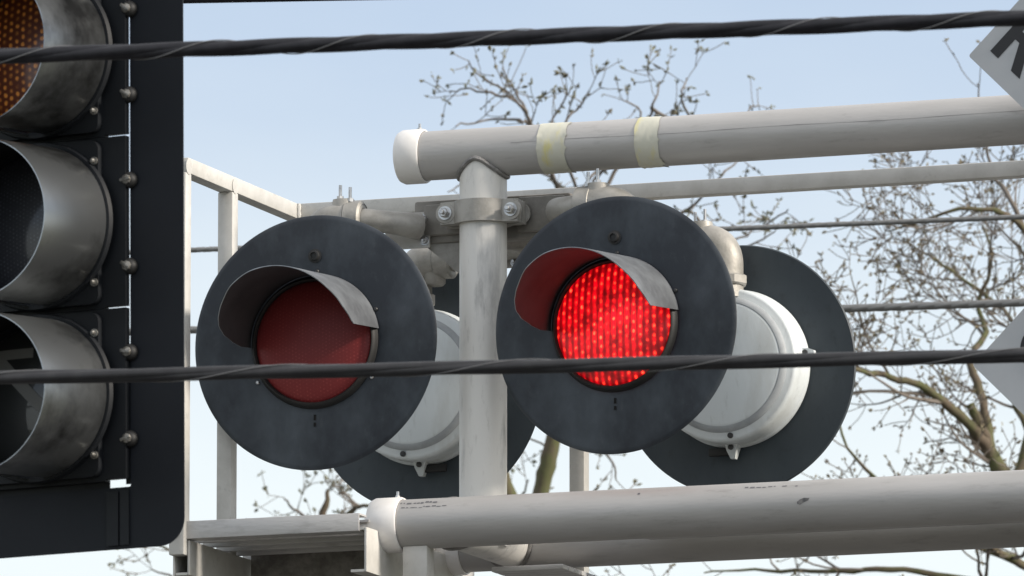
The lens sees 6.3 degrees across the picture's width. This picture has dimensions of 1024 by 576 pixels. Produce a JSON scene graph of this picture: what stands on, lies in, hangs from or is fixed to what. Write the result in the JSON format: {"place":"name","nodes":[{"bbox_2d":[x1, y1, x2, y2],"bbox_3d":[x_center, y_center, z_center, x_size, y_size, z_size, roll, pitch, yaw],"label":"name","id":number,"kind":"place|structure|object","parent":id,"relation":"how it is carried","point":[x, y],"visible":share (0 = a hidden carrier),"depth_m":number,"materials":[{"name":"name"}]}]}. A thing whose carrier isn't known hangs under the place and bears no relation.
{"place":"outdoors","nodes":[
{"label":"outdoors","id":0,"kind":"place"},
{"bbox_2d":[129,0,356,3],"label":"overhead cable","id":1,"kind":"object","parent":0,"point":[212,1],"visible":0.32,"depth_m":19.61,"materials":[{"name":"black rubber"}]},
{"bbox_2d":[108,450,553,575],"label":"bare tree","id":2,"kind":"object","parent":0,"point":[326,503],"visible":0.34,"depth_m":42.99,"materials":[{"name":"brown plant"}]},
{"bbox_2d":[0,10,1023,63],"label":"overhead cable","id":3,"kind":"object","parent":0,"point":[595,34],"visible":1,"depth_m":15.99,"materials":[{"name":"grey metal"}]},
{"bbox_2d":[0,347,1023,383],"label":"overhead cable","id":4,"kind":"object","parent":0,"point":[576,365],"visible":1,"depth_m":16.29,"materials":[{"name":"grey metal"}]},
{"bbox_2d":[0,0,1023,575],"label":"sky","id":5,"kind":"structure","parent":0,"point":[297,128],"materials":[{"name":"blue"}]},
{"bbox_2d":[129,214,1023,254],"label":"overhead wire","id":6,"kind":"object","parent":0,"point":[833,224],"visible":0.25,"depth_m":29.80,"materials":[{"name":"grey"}]},
{"bbox_2d":[190,299,1023,333],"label":"overhead wire","id":7,"kind":"object","parent":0,"point":[931,305],"visible":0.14,"depth_m":29.77,"materials":[{"name":"grey"}]},
{"bbox_2d":[419,39,813,494],"bbox_3d":[0.452,3.297,39.403,1.718,8.887,1.428,0,-9,0],"label":"bare tree","id":8,"kind":"object","parent":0,"point":[546,469],"visible":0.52,"depth_m":39.97,"materials":[{"name":"brown plant"}]},
{"bbox_2d":[589,38,1023,575],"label":"bare tree","id":9,"kind":"object","parent":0,"point":[979,427],"visible":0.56,"depth_m":38.03,"materials":[{"name":"brown plant"}]},
{"label":"ground","id":10,"kind":"structure","parent":0,"visible":0},
{"bbox_2d":[0,0,184,558],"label":"traffic signal","id":11,"kind":"object","parent":10,"relation":"on","point":[68,267],"visible":0.97,"depth_m":18.27,"materials":[{"name":"grey metal"}]},
{"bbox_2d":[366,95,1023,575],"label":"signal cantilever","id":12,"kind":"object","parent":10,"relation":"on","point":[484,521],"visible":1,"depth_m":21.73,"materials":[{"name":"metal"}]},
{"bbox_2d":[360,193,572,272],"bbox_3d":[0.038,-0.090,22.257,0.662,0.206,0.644,-3,-9,20],"label":"lamp bracket","id":13,"kind":"object","parent":12,"relation":"attached to","point":[433,226],"visible":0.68,"depth_m":22.07,"materials":[{"name":"metal"}]},
{"bbox_2d":[195,185,436,469],"bbox_3d":[-0.504,0.084,21.977,0.482,0.696,0.508,6,-11,-33],"label":"crossing light","id":14,"kind":"object","parent":13,"relation":"hanging from","point":[336,281],"visible":0.94,"depth_m":21.98,"materials":[{"name":"black metal"}]},
{"bbox_2d":[334,248,534,500],"bbox_3d":[-0.174,0.212,22.738,0.482,0.696,0.508,5,-10,-31],"label":"crossing light","id":15,"kind":"object","parent":13,"relation":"hanging from","point":[416,456],"visible":0.3,"depth_m":22.60,"materials":[{"name":"black painted metal"},{"name":"cast aluminium"},{"name":"black rubber"}]},
{"bbox_2d":[496,168,736,453],"bbox_3d":[0.205,0.041,21.724,0.482,0.696,0.508,5,-10,-29],"label":"crossing light","id":16,"kind":"object","parent":13,"relation":"hanging from","point":[599,269],"visible":0.96,"depth_m":21.72,"materials":[{"name":"black metal"}]},
{"bbox_2d":[642,209,855,485],"bbox_3d":[0.585,0.165,22.466,0.482,0.696,0.508,5,-10,-30],"label":"crossing light","id":17,"kind":"object","parent":13,"relation":"attached to","point":[763,425],"visible":0.56,"depth_m":22.34,"materials":[{"name":"black painted metal"},{"name":"cast aluminium"},{"name":"black rubber"}]},
{"bbox_2d":[169,157,1023,575],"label":"maintenance platform","id":18,"kind":"structure","parent":12,"relation":"attached to","point":[323,545],"depth_m":22.05,"materials":[{"name":"metal"}]},
{"bbox_2d":[969,0,1023,414],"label":"crossbuck sign","id":19,"kind":"object","parent":12,"relation":"attached to","point":[996,55],"visible":0.78,"depth_m":21.45,"materials":[{"name":"white"}]}
]}

